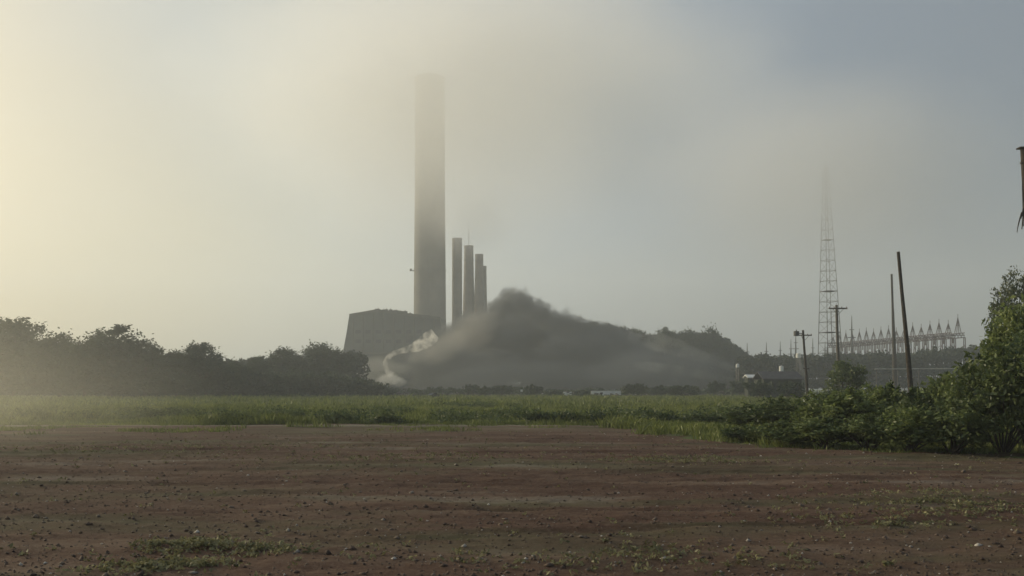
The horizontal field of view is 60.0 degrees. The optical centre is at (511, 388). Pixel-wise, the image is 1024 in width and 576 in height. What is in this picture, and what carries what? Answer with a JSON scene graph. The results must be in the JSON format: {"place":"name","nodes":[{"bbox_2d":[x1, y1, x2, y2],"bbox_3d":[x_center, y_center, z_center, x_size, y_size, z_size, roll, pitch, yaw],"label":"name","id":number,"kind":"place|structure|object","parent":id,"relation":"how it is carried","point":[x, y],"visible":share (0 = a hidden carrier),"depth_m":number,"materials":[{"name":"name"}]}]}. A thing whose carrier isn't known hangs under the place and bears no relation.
{"place":"outdoors","nodes":[
{"label":"outdoors","id":0,"kind":"place"},
{"bbox_2d":[0,389,1023,575],"bbox_3d":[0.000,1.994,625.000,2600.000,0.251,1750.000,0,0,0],"label":"ground","id":1,"kind":"structure","parent":0,"point":[534,472],"depth_m":15.88,"materials":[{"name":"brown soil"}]},
{"bbox_2d":[0,316,59,396],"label":"tree","id":2,"kind":"object","parent":1,"relation":"on","point":[11,361],"visible":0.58,"depth_m":183.34,"materials":[{"name":"green plant"}]},
{"bbox_2d":[11,327,87,397],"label":"tree","id":3,"kind":"object","parent":1,"relation":"on","point":[42,351],"visible":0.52,"depth_m":177.82,"materials":[{"name":"green plant"}]},
{"bbox_2d":[37,338,128,396],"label":"tree","id":4,"kind":"object","parent":1,"relation":"on","point":[84,369],"visible":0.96,"depth_m":175.86,"materials":[{"name":"green plant"}]},
{"bbox_2d":[64,324,153,396],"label":"tree","id":5,"kind":"object","parent":1,"relation":"on","point":[115,344],"visible":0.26,"depth_m":183.91,"materials":[{"name":"green plant"}]},
{"bbox_2d":[108,338,172,396],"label":"tree","id":6,"kind":"object","parent":1,"relation":"on","point":[144,359],"visible":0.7,"depth_m":180.65,"materials":[{"name":"green plant"}]},
{"bbox_2d":[143,349,207,396],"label":"tree","id":7,"kind":"object","parent":1,"relation":"on","point":[177,374],"visible":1,"depth_m":178.07,"materials":[{"name":"green plant"}]},
{"bbox_2d":[0,369,392,396],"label":"undergrowth","id":8,"kind":"object","parent":1,"relation":"on","point":[308,383],"visible":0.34,"depth_m":196.75,"materials":[{"name":"green plant"}]},
{"bbox_2d":[25,347,370,381],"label":"woods","id":9,"kind":"object","parent":1,"relation":"on","point":[362,360],"visible":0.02,"depth_m":262.80,"materials":[{"name":"green plant"}]},
{"bbox_2d":[168,340,250,395],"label":"tree","id":10,"kind":"object","parent":1,"relation":"on","point":[216,372],"visible":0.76,"depth_m":183.84,"materials":[{"name":"green plant"}]},
{"bbox_2d":[207,357,259,396],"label":"tree","id":11,"kind":"object","parent":1,"relation":"on","point":[242,368],"visible":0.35,"depth_m":194.69,"materials":[{"name":"green plant"}]},
{"bbox_2d":[244,355,274,396],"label":"tree","id":12,"kind":"object","parent":1,"relation":"on","point":[258,364],"visible":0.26,"depth_m":203.89,"materials":[{"name":"green plant"}]},
{"bbox_2d":[263,345,314,374],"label":"tree","id":13,"kind":"object","parent":1,"relation":"on","point":[283,360],"visible":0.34,"depth_m":229.40,"materials":[{"name":"green plant"}]},
{"bbox_2d":[296,339,344,374],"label":"tree","id":14,"kind":"object","parent":1,"relation":"on","point":[318,353],"visible":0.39,"depth_m":235.91,"materials":[{"name":"green plant"}]},
{"bbox_2d":[313,346,357,378],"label":"tree","id":15,"kind":"object","parent":1,"relation":"on","point":[338,361],"visible":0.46,"depth_m":234.44,"materials":[{"name":"green plant"}]},
{"bbox_2d":[343,308,446,391],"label":"plant building","id":16,"kind":"structure","parent":1,"relation":"on","point":[390,341],"depth_m":470.00,"materials":[{"name":"concrete"}]},
{"bbox_2d":[410,73,445,325],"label":"chimney","id":17,"kind":"object","parent":1,"relation":"on","point":[429,270],"visible":0.84,"depth_m":512.25,"materials":[{"name":"concrete"}]},
{"bbox_2d":[452,238,461,383],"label":"chimney","id":18,"kind":"object","parent":1,"relation":"on","point":[456,304],"visible":0.88,"depth_m":523.39,"materials":[{"name":"concrete"}]},
{"bbox_2d":[462,245,473,383],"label":"chimney","id":19,"kind":"object","parent":1,"relation":"on","point":[468,316],"visible":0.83,"depth_m":530.91,"materials":[{"name":"concrete"}]},
{"bbox_2d":[462,384,479,394],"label":"shrub","id":20,"kind":"object","parent":1,"relation":"on","point":[469,388],"visible":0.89,"depth_m":222.15,"materials":[{"name":"green plant"}]},
{"bbox_2d":[471,254,487,383],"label":"chimney","id":21,"kind":"object","parent":1,"relation":"on","point":[479,362],"visible":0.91,"depth_m":527.15,"materials":[{"name":"concrete"}]},
{"bbox_2d":[474,385,494,395],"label":"shrub","id":22,"kind":"object","parent":1,"relation":"on","point":[484,390],"visible":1,"depth_m":207.12,"materials":[{"name":"green plant"}]},
{"bbox_2d":[483,266,489,382],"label":"chimney","id":23,"kind":"object","parent":1,"relation":"on","point":[485,307],"visible":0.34,"depth_m":540.38,"materials":[{"name":"concrete"}]},
{"bbox_2d":[491,385,516,394],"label":"shrub","id":24,"kind":"object","parent":1,"relation":"on","point":[503,390],"visible":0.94,"depth_m":217.81,"materials":[{"name":"green plant"}]},
{"bbox_2d":[0,431,1023,575],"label":"weeds","id":25,"kind":"object","parent":1,"relation":"on","point":[191,541],"visible":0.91,"depth_m":11.46,"materials":[{"name":"green plant"}]},
{"bbox_2d":[519,384,542,394],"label":"shrub","id":26,"kind":"object","parent":1,"relation":"on","point":[532,389],"visible":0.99,"depth_m":203.17,"materials":[{"name":"green plant"}]},
{"bbox_2d":[544,390,562,394],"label":"shrub","id":27,"kind":"object","parent":1,"relation":"on","point":[554,392],"visible":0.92,"depth_m":213.71,"materials":[{"name":"green plant"}]},
{"bbox_2d":[357,320,749,389],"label":"woods","id":28,"kind":"object","parent":1,"relation":"on","point":[540,349],"visible":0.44,"depth_m":393.40,"materials":[{"name":"green plant"}]},
{"bbox_2d":[387,386,736,395],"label":"undergrowth","id":29,"kind":"object","parent":1,"relation":"on","point":[428,390],"visible":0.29,"depth_m":241.38,"materials":[{"name":"green plant"}]},
{"bbox_2d":[390,391,744,396],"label":"rubble","id":30,"kind":"object","parent":1,"relation":"on","point":[404,393],"visible":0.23,"depth_m":221.05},
{"bbox_2d":[574,390,592,395],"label":"shrub","id":31,"kind":"object","parent":1,"relation":"on","point":[582,392],"visible":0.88,"depth_m":198.98,"materials":[{"name":"green plant"}]},
{"bbox_2d":[591,391,620,395],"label":"wall","id":32,"kind":"structure","parent":1,"relation":"on","point":[608,392],"depth_m":224.85,"materials":[{"name":"white paint"}]},
{"bbox_2d":[620,383,649,396],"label":"shrub","id":33,"kind":"object","parent":1,"relation":"on","point":[637,389],"visible":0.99,"depth_m":203.75,"materials":[{"name":"green plant"}]},
{"bbox_2d":[610,328,669,387],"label":"tree","id":34,"kind":"object","parent":1,"relation":"on","point":[632,372],"visible":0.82,"depth_m":379.96,"materials":[{"name":"green plant"}]},
{"bbox_2d":[645,385,671,394],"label":"shrub","id":35,"kind":"object","parent":1,"relation":"on","point":[659,390],"visible":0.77,"depth_m":214.81,"materials":[{"name":"green plant"}]},
{"bbox_2d":[638,326,684,387],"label":"tree","id":36,"kind":"object","parent":1,"relation":"on","point":[659,363],"visible":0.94,"depth_m":376.81,"materials":[{"name":"green plant"}]},
{"bbox_2d":[663,385,701,395],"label":"shrub","id":37,"kind":"object","parent":1,"relation":"on","point":[681,390],"visible":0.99,"depth_m":198.65,"materials":[{"name":"green plant"}]},
{"bbox_2d":[670,328,718,388],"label":"tree","id":38,"kind":"object","parent":1,"relation":"on","point":[688,357],"visible":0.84,"depth_m":377.37,"materials":[{"name":"green plant"}]},
{"bbox_2d":[691,323,733,388],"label":"tree","id":39,"kind":"object","parent":1,"relation":"on","point":[710,346],"visible":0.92,"depth_m":375.85,"materials":[{"name":"green plant"}]},
{"bbox_2d":[705,381,726,394],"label":"shrub","id":40,"kind":"object","parent":1,"relation":"on","point":[714,386],"visible":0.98,"depth_m":219.16,"materials":[{"name":"green plant"}]},
{"bbox_2d":[713,341,741,387],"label":"tree","id":41,"kind":"object","parent":1,"relation":"on","point":[733,355],"visible":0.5,"depth_m":381.22,"materials":[{"name":"green plant"}]},
{"bbox_2d":[728,379,744,394],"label":"shrub","id":42,"kind":"object","parent":1,"relation":"on","point":[737,387],"visible":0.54,"depth_m":211.69,"materials":[{"name":"green plant"}]},
{"bbox_2d":[736,364,738,394],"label":"water tank","id":43,"kind":"object","parent":1,"relation":"on","point":[737,365],"visible":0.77,"depth_m":239.70,"materials":[{"name":"white metal"}]},
{"bbox_2d":[717,402,758,425],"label":"shrub","id":44,"kind":"object","parent":1,"relation":"on","point":[737,417],"visible":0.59,"depth_m":41.43,"materials":[{"name":"green plant"}]},
{"bbox_2d":[735,349,745,370],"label":"tree","id":45,"kind":"object","parent":1,"relation":"on","point":[741,353],"visible":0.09,"depth_m":385.47,"materials":[{"name":"green plant"}]},
{"bbox_2d":[721,423,772,442],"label":"shrub","id":46,"kind":"object","parent":1,"relation":"on","point":[733,432],"visible":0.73,"depth_m":32.30,"materials":[{"name":"green plant"}]},
{"bbox_2d":[743,375,754,397],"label":"shed","id":47,"kind":"structure","parent":1,"relation":"on","point":[750,380],"depth_m":190.05,"materials":[{"name":"white paint"}]},
{"bbox_2d":[743,378,774,398],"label":"shrub","id":48,"kind":"object","parent":1,"relation":"on","point":[760,388],"visible":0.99,"depth_m":149.31,"materials":[{"name":"green plant"}]},
{"bbox_2d":[740,394,812,426],"bbox_3d":[11.921,1.153,40.145,3.239,1.803,3.592,0,0,-17],"label":"shrub","id":49,"kind":"object","parent":1,"relation":"on","point":[771,411],"visible":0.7,"depth_m":39.55,"materials":[{"name":"green plant"}]},
{"bbox_2d":[752,371,803,397],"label":"shed","id":50,"kind":"structure","parent":1,"relation":"on","point":[774,377],"depth_m":175.76,"materials":[{"name":"grey metal"}]},
{"bbox_2d":[746,418,815,446],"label":"shrub","id":51,"kind":"object","parent":1,"relation":"on","point":[769,430],"visible":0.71,"depth_m":30.59,"materials":[{"name":"green plant"}]},
{"bbox_2d":[793,336,798,355],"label":"lightning mast","id":52,"kind":"object","parent":1,"relation":"on","point":[795,342],"visible":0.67,"depth_m":429.85,"materials":[{"name":"metal"}]},
{"bbox_2d":[796,353,800,374],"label":"water tank","id":53,"kind":"object","parent":1,"relation":"on","point":[798,355],"visible":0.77,"depth_m":259.46,"materials":[{"name":"white metal"}]},
{"bbox_2d":[794,330,811,396],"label":"utility pole","id":54,"kind":"object","parent":1,"relation":"on","point":[796,333],"visible":0.89,"depth_m":111.86,"materials":[{"name":"brown wood"}]},
{"bbox_2d":[783,389,842,423],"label":"shrub","id":55,"kind":"object","parent":1,"relation":"on","point":[805,411],"visible":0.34,"depth_m":37.72,"materials":[{"name":"green plant"}]},
{"bbox_2d":[776,416,863,447],"bbox_3d":[10.839,1.447,30.102,3.232,1.180,2.711,0,0,-21],"label":"shrub","id":56,"kind":"object","parent":1,"relation":"on","point":[822,433],"visible":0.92,"depth_m":29.58,"materials":[{"name":"green plant"}]},
{"bbox_2d":[817,147,841,393],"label":"lattice tower","id":57,"kind":"structure","parent":1,"relation":"on","point":[826,271],"depth_m":299.91,"materials":[{"name":"metal"}]},
{"bbox_2d":[828,305,847,385],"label":"utility pole","id":58,"kind":"object","parent":1,"relation":"on","point":[836,308],"visible":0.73,"depth_m":99.87,"materials":[{"name":"brown wood"}]},
{"bbox_2d":[817,358,870,405],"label":"tree","id":59,"kind":"object","parent":1,"relation":"on","point":[850,373],"visible":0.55,"depth_m":89.36,"materials":[{"name":"green plant"}]},
{"bbox_2d":[848,316,855,353],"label":"lightning mast","id":60,"kind":"object","parent":1,"relation":"on","point":[851,337],"visible":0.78,"depth_m":344.73,"materials":[{"name":"metal"}]},
{"bbox_2d":[820,386,889,425],"bbox_3d":[14.098,0.984,35.994,2.894,2.169,3.215,0,0,-42],"label":"shrub","id":61,"kind":"object","parent":1,"relation":"on","point":[848,402],"visible":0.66,"depth_m":35.59,"materials":[{"name":"green plant"}]},
{"bbox_2d":[731,344,981,388],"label":"treeline","id":62,"kind":"object","parent":1,"relation":"on","point":[869,360],"visible":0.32,"depth_m":286.36,"materials":[{"name":"green plant"}]},
{"bbox_2d":[828,410,906,449],"bbox_3d":[11.747,1.370,29.133,2.804,1.340,2.529,0,0,-24],"label":"shrub","id":63,"kind":"object","parent":1,"relation":"on","point":[861,428],"visible":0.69,"depth_m":28.80,"materials":[{"name":"green plant"}]},
{"bbox_2d":[854,381,886,399],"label":"shrub","id":64,"kind":"object","parent":1,"relation":"on","point":[871,391],"visible":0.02,"depth_m":40.03,"materials":[{"name":"green plant"}]},
{"bbox_2d":[870,380,915,409],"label":"shrub","id":65,"kind":"object","parent":1,"relation":"on","point":[887,392],"visible":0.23,"depth_m":36.72,"materials":[{"name":"green plant"}]},
{"bbox_2d":[891,274,896,388],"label":"utility pole","id":66,"kind":"object","parent":1,"relation":"on","point":[894,363],"visible":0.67,"depth_m":199.71,"materials":[{"name":"brown wood"}]},
{"bbox_2d":[826,318,965,392],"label":"substation gantry","id":67,"kind":"object","parent":1,"relation":"on","point":[925,339],"visible":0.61,"depth_m":382.56,"materials":[{"name":"metal"}]},
{"bbox_2d":[897,251,912,391],"bbox_3d":[25.777,-3.319,58.000,1.240,11.237,0.340,0,0,0],"label":"utility pole","id":68,"kind":"object","parent":1,"relation":"on","point":[908,359],"visible":0.63,"depth_m":57.90,"materials":[{"name":"brown wood"}]},
{"bbox_2d":[870,405,950,451],"bbox_3d":[12.667,1.279,28.145,2.483,1.540,2.882,0,0,40],"label":"shrub","id":69,"kind":"object","parent":1,"relation":"on","point":[900,432],"visible":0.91,"depth_m":27.55,"materials":[{"name":"green plant"}]},
{"bbox_2d":[884,383,945,423],"bbox_3d":[14.733,0.922,32.984,2.793,2.303,2.343,0,0,1],"label":"shrub","id":70,"kind":"object","parent":1,"relation":"on","point":[910,396],"visible":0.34,"depth_m":32.78,"materials":[{"name":"green plant"}]},
{"bbox_2d":[875,368,958,386],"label":"pipe rack","id":71,"kind":"object","parent":1,"relation":"on","point":[906,368],"visible":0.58,"depth_m":159.96,"materials":[{"name":"metal"}]},
{"bbox_2d":[916,369,955,399],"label":"shrub","id":72,"kind":"object","parent":1,"relation":"on","point":[934,386],"visible":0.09,"depth_m":35.68,"materials":[{"name":"green plant"}]},
{"bbox_2d":[909,394,1010,452],"bbox_3d":[13.773,1.105,27.378,2.741,1.904,3.039,0,0,-17],"label":"shrub","id":73,"kind":"object","parent":1,"relation":"on","point":[963,426],"visible":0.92,"depth_m":26.82,"materials":[{"name":"green plant"}]},
{"bbox_2d":[940,355,1001,437],"bbox_3d":[16.939,0.422,32.932,2.718,3.367,2.341,0,0,-23],"label":"shrub","id":74,"kind":"object","parent":1,"relation":"on","point":[948,382],"visible":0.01,"depth_m":33.19,"materials":[{"name":"green plant"}]},
{"bbox_2d":[938,335,1023,452],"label":"shrub","id":75,"kind":"object","parent":1,"relation":"on","point":[986,386],"visible":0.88,"depth_m":26.90,"materials":[{"name":"green plant"}]},
{"bbox_2d":[970,291,1023,444],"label":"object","id":76,"kind":"object","parent":1,"relation":"on","point":[1008,315],"visible":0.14,"depth_m":30.94,"materials":[{"name":"green plant"}]},
{"bbox_2d":[975,323,1023,432],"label":"thicket","id":77,"kind":"object","parent":1,"relation":"on","point":[1018,342],"visible":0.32,"depth_m":26.40,"materials":[{"name":"green plant"}]},
{"bbox_2d":[984,264,1023,437],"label":"tree","id":78,"kind":"object","parent":1,"relation":"on","point":[1011,290],"visible":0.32,"depth_m":35.74,"materials":[{"name":"green plant"}]},
{"bbox_2d":[0,393,1023,454],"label":"grass","id":79,"kind":"structure","parent":0,"point":[644,426],"depth_m":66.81,"materials":[{"name":"green plant"}]},
{"bbox_2d":[0,0,1023,388],"label":"sky","id":80,"kind":"structure","parent":0,"point":[236,176],"materials":[{"name":"grey"}]},
{"bbox_2d":[1016,146,1023,231],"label":"utility pole","id":81,"kind":"object","parent":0,"point":[1021,148],"visible":1,"depth_m":39.94,"materials":[{"name":"brown wood"}]}
]}

